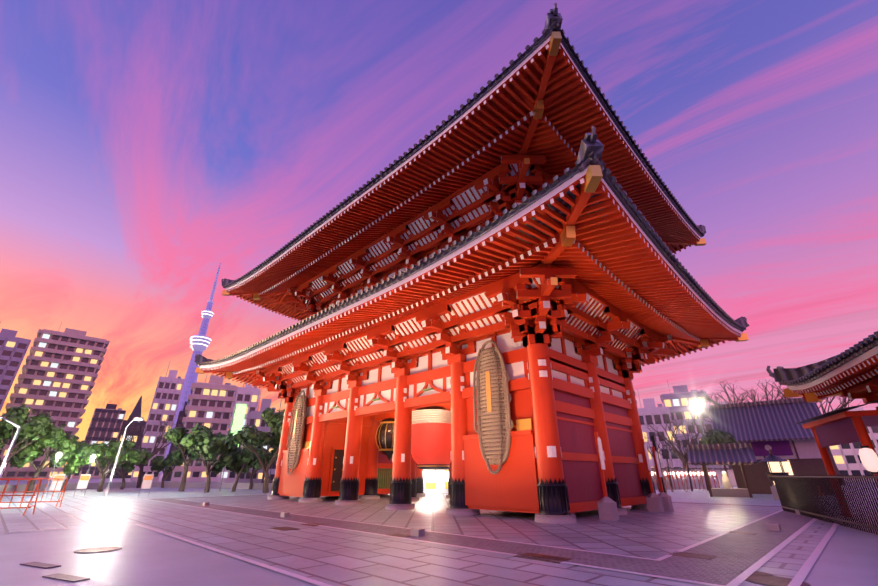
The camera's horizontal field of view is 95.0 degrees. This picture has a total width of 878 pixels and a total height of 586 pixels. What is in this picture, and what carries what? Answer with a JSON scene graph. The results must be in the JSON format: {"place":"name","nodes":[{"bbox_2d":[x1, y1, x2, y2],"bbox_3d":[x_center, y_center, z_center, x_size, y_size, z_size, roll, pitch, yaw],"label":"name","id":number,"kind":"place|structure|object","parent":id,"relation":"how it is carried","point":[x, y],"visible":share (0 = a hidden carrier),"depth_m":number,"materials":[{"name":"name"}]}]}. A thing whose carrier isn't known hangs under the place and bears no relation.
{"place":"outdoors","nodes":[
{"label":"outdoors","id":0,"kind":"place"},
{"bbox_2d":[0,322,30,410],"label":"building","id":1,"kind":"structure","parent":0,"point":[13,349],"depth_m":112.72,"materials":[{"name":"grey concrete"}]},
{"bbox_2d":[0,323,109,479],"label":"apartment tower","id":2,"kind":"structure","parent":0,"point":[58,376],"depth_m":131.57,"materials":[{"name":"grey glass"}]},
{"bbox_2d":[71,399,125,478],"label":"brown building","id":3,"kind":"structure","parent":0,"point":[105,425],"depth_m":173.64,"materials":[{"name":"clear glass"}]},
{"bbox_2d":[106,416,146,477],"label":"building","id":4,"kind":"structure","parent":0,"point":[137,440],"depth_m":193.36,"materials":[{"name":"black"}]},
{"bbox_2d":[128,396,141,420],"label":"spire roof","id":5,"kind":"structure","parent":4,"relation":"on","point":[136,411],"depth_m":202.82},
{"bbox_2d":[0,482,271,491],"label":"low wall","id":6,"kind":"structure","parent":0,"point":[73,486],"depth_m":43.20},
{"bbox_2d":[162,393,187,480],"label":"building","id":7,"kind":"structure","parent":0,"point":[181,415],"depth_m":106.14,"materials":[{"name":"blue concrete"}]},
{"bbox_2d":[238,388,276,482],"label":"building","id":8,"kind":"structure","parent":0,"point":[255,418],"depth_m":71.34,"materials":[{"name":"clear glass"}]},
{"bbox_2d":[261,399,283,482],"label":"building","id":9,"kind":"structure","parent":0,"point":[271,470],"depth_m":60.53,"materials":[{"name":"grey concrete"}]},
{"bbox_2d":[0,483,860,585],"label":"paved ground","id":10,"kind":"structure","parent":0,"point":[697,537],"depth_m":9.52,"materials":[{"name":"grey stone"}]},
{"bbox_2d":[0,416,20,477],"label":"street lamp","id":11,"kind":"object","parent":10,"relation":"on","point":[3,466],"visible":1,"depth_m":20.61,"materials":[{"name":"grey metal"}]},
{"bbox_2d":[0,479,41,515],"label":"orange barrier","id":12,"kind":"object","parent":10,"relation":"on","point":[33,495],"visible":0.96,"depth_m":15.03,"materials":[{"name":"orange"}]},
{"bbox_2d":[0,478,67,507],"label":"orange barrier","id":13,"kind":"object","parent":10,"relation":"on","point":[63,492],"visible":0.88,"depth_m":18.28,"materials":[{"name":"orange"}]},
{"bbox_2d":[0,403,67,468],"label":"tree","id":14,"kind":"object","parent":10,"relation":"on","point":[33,426],"visible":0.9,"depth_m":32.40,"materials":[{"name":"green plant"}]},
{"bbox_2d":[7,426,79,492],"bbox_3d":[-33.755,14.089,34.329,4.091,5.429,4.392,-11,-26,22],"label":"tree","id":15,"kind":"object","parent":10,"relation":"on","point":[66,446],"visible":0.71,"depth_m":34.01,"materials":[{"name":"green plant"}]},
{"bbox_2d":[44,452,61,493],"bbox_3d":[-31.082,14.446,32.349,0.380,3.050,0.400,-22,-32,40],"label":"garden lamp","id":16,"kind":"object","parent":10,"relation":"on","point":[59,454],"visible":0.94,"depth_m":32.52,"materials":[{"name":"grey metal"}]},
{"bbox_2d":[45,474,65,498],"bbox_3d":[-24.149,12.190,25.364,0.581,1.406,0.436,19,-31,-36],"label":"sign board","id":17,"kind":"object","parent":10,"relation":"on","point":[58,485],"visible":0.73,"depth_m":25.40,"materials":[{"name":"grey"}]},
{"bbox_2d":[49,440,103,490],"bbox_3d":[-33.563,15.781,36.730,3.934,4.336,3.466,1,-24,-3],"label":"tree","id":18,"kind":"object","parent":10,"relation":"on","point":[71,465],"visible":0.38,"depth_m":36.21,"materials":[{"name":"green plant"}]},
{"bbox_2d":[73,474,90,496],"bbox_3d":[-24.511,13.230,27.662,0.581,1.406,0.436,18,-30,-34],"label":"sign board","id":19,"kind":"object","parent":10,"relation":"on","point":[83,481],"visible":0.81,"depth_m":27.70,"materials":[{"name":"grey"}]},
{"bbox_2d":[81,455,95,491],"bbox_3d":[-31.219,16.003,35.789,0.380,3.050,0.400,-22,-32,40],"label":"garden lamp","id":20,"kind":"object","parent":10,"relation":"on","point":[94,456],"visible":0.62,"depth_m":36.11,"materials":[{"name":"grey metal"}]},
{"bbox_2d":[81,439,145,491],"bbox_3d":[-30.016,15.686,36.734,4.530,4.506,4.934,-22,-32,40],"label":"tree","id":21,"kind":"object","parent":10,"relation":"on","point":[88,451],"visible":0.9,"depth_m":36.17,"materials":[{"name":"green plant"}]},
{"bbox_2d":[104,417,143,495],"bbox_3d":[-22.856,11.799,29.136,2.438,5.224,0.340,-17,-29,33],"label":"street lamp","id":22,"kind":"object","parent":10,"relation":"on","point":[113,470],"visible":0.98,"depth_m":29.50,"materials":[{"name":"grey metal"}]},
{"bbox_2d":[99,448,152,489],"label":"tree","id":23,"kind":"object","parent":10,"relation":"on","point":[129,466],"visible":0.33,"depth_m":41.55,"materials":[{"name":"green plant"}]},
{"bbox_2d":[138,474,153,496],"bbox_3d":[-20.055,13.192,27.578,0.581,1.406,0.436,15,-28,-30],"label":"sign board","id":24,"kind":"object","parent":10,"relation":"on","point":[147,481],"visible":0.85,"depth_m":27.61,"materials":[{"name":"grey"}]},
{"bbox_2d":[120,418,178,487],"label":"tree","id":25,"kind":"object","parent":10,"relation":"on","point":[140,477],"visible":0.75,"depth_m":47.96,"materials":[{"name":"green plant"}]},
{"bbox_2d":[150,454,183,487],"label":"tree","id":26,"kind":"object","parent":10,"relation":"on","point":[160,463],"visible":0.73,"depth_m":46.28,"materials":[{"name":"green plant"}]},
{"bbox_2d":[163,423,224,490],"bbox_3d":[-23.524,15.169,37.299,4.630,5.840,5.353,-5,-25,11],"label":"tree","id":27,"kind":"object","parent":10,"relation":"on","point":[176,435],"visible":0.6,"depth_m":37.14,"materials":[{"name":"green plant"}]},
{"bbox_2d":[180,431,237,492],"bbox_3d":[-20.076,14.687,35.231,4.068,5.007,4.712,1,-24,-1],"label":"tree","id":28,"kind":"object","parent":10,"relation":"on","point":[203,444],"visible":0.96,"depth_m":34.74,"materials":[{"name":"green plant"}]},
{"bbox_2d":[218,383,259,482],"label":"building","id":29,"kind":"structure","parent":10,"relation":"on","point":[248,395],"depth_m":84.31,"materials":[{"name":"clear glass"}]},
{"bbox_2d":[231,404,246,446],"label":"illuminated sign","id":30,"kind":"object","parent":29,"relation":"attached to","point":[238,420],"visible":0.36,"depth_m":82.57,"materials":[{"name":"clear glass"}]},
{"bbox_2d":[219,445,263,491],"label":"tree","id":31,"kind":"object","parent":10,"relation":"on","point":[243,456],"visible":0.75,"depth_m":36.59,"materials":[{"name":"green plant"}]},
{"bbox_2d":[224,407,284,492],"bbox_3d":[-15.082,13.444,34.778,6.126,6.972,5.743,5,-25,-11],"label":"tree","id":32,"kind":"object","parent":10,"relation":"on","point":[249,437],"visible":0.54,"depth_m":34.62,"materials":[{"name":"green plant"}]},
{"bbox_2d":[240,448,274,488],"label":"tree","id":33,"kind":"object","parent":10,"relation":"on","point":[254,471],"visible":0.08,"depth_m":41.95,"materials":[{"name":"green plant"}]},
{"bbox_2d":[423,470,448,488],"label":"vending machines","id":34,"kind":"object","parent":10,"relation":"on","point":[433,479],"visible":0.42,"depth_m":42.87,"materials":[{"name":"white"}]},
{"bbox_2d":[267,343,655,523],"bbox_3d":[-0.314,8.534,22.561,20.320,5.750,9.320,-22,-32,40],"label":"gate lower storey","id":35,"kind":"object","parent":10,"relation":"on","point":[549,471],"depth_m":16.81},
{"bbox_2d":[253,264,674,403],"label":"roof brackets","id":36,"kind":"object","parent":35,"relation":"on","point":[560,310],"visible":0.62,"depth_m":17.43,"materials":[{"name":"red wood"}]},
{"bbox_2d":[194,126,748,388],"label":"gate roof","id":37,"kind":"structure","parent":36,"relation":"on","point":[585,218],"depth_m":13.73,"materials":[{"name":"red wood"}]},
{"bbox_2d":[287,390,306,474],"bbox_3d":[-8.786,8.530,24.910,1.815,4.958,0.352,-22,-32,40],"label":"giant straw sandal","id":38,"kind":"object","parent":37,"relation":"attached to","point":[296,434],"visible":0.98,"depth_m":24.74,"materials":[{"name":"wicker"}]},
{"bbox_2d":[376,406,450,468],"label":"gate lanterns","id":39,"kind":"object","parent":37,"relation":"attached to","point":[431,439],"visible":0.52,"depth_m":21.80,"materials":[{"name":"red paper"}]},
{"bbox_2d":[284,153,553,314],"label":"roof brackets","id":40,"kind":"object","parent":37,"relation":"on","point":[508,182],"visible":0.42,"depth_m":21.70,"materials":[{"name":"red wood"}]},
{"bbox_2d":[221,3,706,320],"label":"upper roof","id":41,"kind":"structure","parent":37,"relation":"on","point":[542,95],"depth_m":17.30,"materials":[{"name":"red wood"}]},
{"bbox_2d":[473,340,513,473],"bbox_3d":[2.025,4.177,15.293,1.815,4.958,0.352,-22,-32,40],"label":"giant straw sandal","id":42,"kind":"object","parent":35,"relation":"attached to","point":[493,398],"visible":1,"depth_m":15.12,"materials":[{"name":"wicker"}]},
{"bbox_2d":[293,418,673,520],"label":"support posts","id":43,"kind":"object","parent":10,"relation":"on","point":[661,501],"visible":0.81,"depth_m":16.10,"materials":[{"name":"red wood"}]},
{"bbox_2d":[202,502,799,536],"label":"floodlight fixtures","id":44,"kind":"object","parent":10,"relation":"on","point":[418,532],"visible":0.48,"depth_m":10.61,"materials":[{"name":"grey"}]},
{"bbox_2d":[643,434,678,491],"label":"tree","id":45,"kind":"object","parent":10,"relation":"on","point":[660,459],"visible":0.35,"depth_m":35.94,"materials":[{"name":"brown plant"}]},
{"bbox_2d":[647,433,686,491],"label":"tree","id":46,"kind":"object","parent":10,"relation":"on","point":[667,468],"visible":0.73,"depth_m":36.48,"materials":[{"name":"brown plant"}]},
{"bbox_2d":[643,412,707,467],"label":"bare tree","id":47,"kind":"object","parent":10,"relation":"on","point":[672,448],"visible":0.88,"depth_m":56.38,"materials":[{"name":"brown plant"}]},
{"bbox_2d":[651,471,719,489],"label":"fence","id":48,"kind":"object","parent":10,"relation":"on","point":[677,484],"visible":0.54,"depth_m":42.11,"materials":[{"name":"white"}]},
{"bbox_2d":[663,436,707,491],"bbox_3d":[23.261,15.941,37.558,3.574,4.646,3.238,-22,-32,40],"label":"bare tree","id":49,"kind":"object","parent":10,"relation":"on","point":[687,464],"visible":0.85,"depth_m":37.50,"materials":[{"name":"brown plant"}]},
{"bbox_2d":[650,468,736,486],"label":"precinct wall","id":50,"kind":"structure","parent":10,"relation":"on","point":[718,472],"depth_m":51.76,"materials":[{"name":"paint"}]},
{"bbox_2d":[677,433,728,490],"bbox_3d":[25.817,16.344,39.249,3.077,5.307,3.451,7,-25,-14],"label":"bare tree","id":51,"kind":"object","parent":10,"relation":"on","point":[702,470],"visible":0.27,"depth_m":38.94,"materials":[{"name":"brown plant"}]},
{"bbox_2d":[694,402,715,478],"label":"street lamp","id":52,"kind":"object","parent":10,"relation":"on","point":[697,406],"visible":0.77,"depth_m":48.22,"materials":[{"name":"grey metal"}]},
{"bbox_2d":[684,394,746,467],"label":"bare tree","id":53,"kind":"object","parent":10,"relation":"on","point":[698,418],"visible":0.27,"depth_m":68.67,"materials":[{"name":"brown plant"}]},
{"bbox_2d":[699,428,737,476],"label":"tree","id":54,"kind":"object","parent":10,"relation":"on","point":[715,435],"visible":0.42,"depth_m":31.63,"materials":[{"name":"green plant"}]},
{"bbox_2d":[686,443,757,497],"bbox_3d":[19.979,12.390,28.221,3.921,3.391,3.720,-15,-28,30],"label":"roofed shrine","id":55,"kind":"object","parent":10,"relation":"on","point":[740,454],"visible":0.9,"depth_m":27.81,"materials":[{"name":"grey tile"}]},
{"bbox_2d":[722,471,732,488],"bbox_3d":[20.296,13.190,28.446,0.600,1.120,0.600,-22,-32,40],"label":"jizo statue","id":56,"kind":"object","parent":55,"relation":"on","point":[726,482],"visible":1,"depth_m":28.26,"materials":[{"name":"stone"}]},
{"bbox_2d":[690,379,784,422],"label":"bare tree","id":57,"kind":"object","parent":10,"relation":"on","point":[705,409],"visible":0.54,"depth_m":58.78,"materials":[{"name":"brown plant"}]},
{"bbox_2d":[697,378,822,404],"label":"bare tree","id":58,"kind":"object","parent":10,"relation":"on","point":[765,391],"visible":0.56,"depth_m":62.20,"materials":[{"name":"brown plant"}]},
{"bbox_2d":[709,398,834,495],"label":"building","id":59,"kind":"structure","parent":10,"relation":"on","point":[762,427],"depth_m":32.40,"materials":[{"name":"grey tile"}]},
{"bbox_2d":[758,449,788,499],"bbox_3d":[20.851,11.136,24.793,1.700,2.850,1.700,-22,-32,40],"label":"lantern","id":60,"kind":"object","parent":10,"relation":"on","point":[771,457],"visible":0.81,"depth_m":24.66,"materials":[{"name":"grey stone"}]},
{"bbox_2d":[730,385,859,410],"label":"bare tree","id":61,"kind":"object","parent":10,"relation":"on","point":[846,403],"visible":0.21,"depth_m":50.29,"materials":[{"name":"brown plant"}]},
{"bbox_2d":[766,331,877,534],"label":"temple building","id":62,"kind":"structure","parent":10,"relation":"on","point":[851,372],"depth_m":13.42,"materials":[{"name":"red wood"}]},
{"bbox_2d":[423,469,446,484],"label":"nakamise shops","id":63,"kind":"structure","parent":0,"point":[439,469],"depth_m":60.30,"materials":[{"name":"white wood"}]},
{"bbox_2d":[0,475,877,585],"bbox_3d":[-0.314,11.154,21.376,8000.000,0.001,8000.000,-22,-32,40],"label":"ground","id":64,"kind":"structure","parent":0,"point":[143,556],"depth_m":6.89,"materials":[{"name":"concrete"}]},
{"bbox_2d":[130,363,184,480],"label":"building","id":65,"kind":"structure","parent":64,"relation":"on","point":[165,402],"depth_m":108.49,"materials":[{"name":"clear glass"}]},
{"bbox_2d":[160,263,220,475],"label":"tower","id":66,"kind":"structure","parent":64,"relation":"on","point":[200,341],"depth_m":1183.53,"materials":[{"name":"blue metal"}]},
{"bbox_2d":[170,375,237,481],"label":"building","id":67,"kind":"structure","parent":64,"relation":"on","point":[211,403],"depth_m":98.36,"materials":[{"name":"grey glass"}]},
{"bbox_2d":[774,395,850,484],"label":"bare tree","id":68,"kind":"object","parent":64,"relation":"on","point":[832,459],"visible":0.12,"depth_m":61.24,"materials":[{"name":"brown plant"}]},
{"bbox_2d":[0,0,877,474],"label":"sky","id":69,"kind":"structure","parent":0,"point":[147,147],"materials":[{"name":"purple"}]},
{"bbox_2d":[637,389,682,467],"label":"building","id":70,"kind":"structure","parent":0,"point":[649,411],"depth_m":97.10,"materials":[{"name":"grey concrete"}]},
{"bbox_2d":[660,381,723,467],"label":"building","id":71,"kind":"structure","parent":0,"point":[678,399],"depth_m":119.19,"materials":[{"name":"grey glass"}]},
{"bbox_2d":[819,402,877,481],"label":"building","id":72,"kind":"structure","parent":0,"point":[847,459],"depth_m":89.54,"materials":[{"name":"white glass"}]}
]}

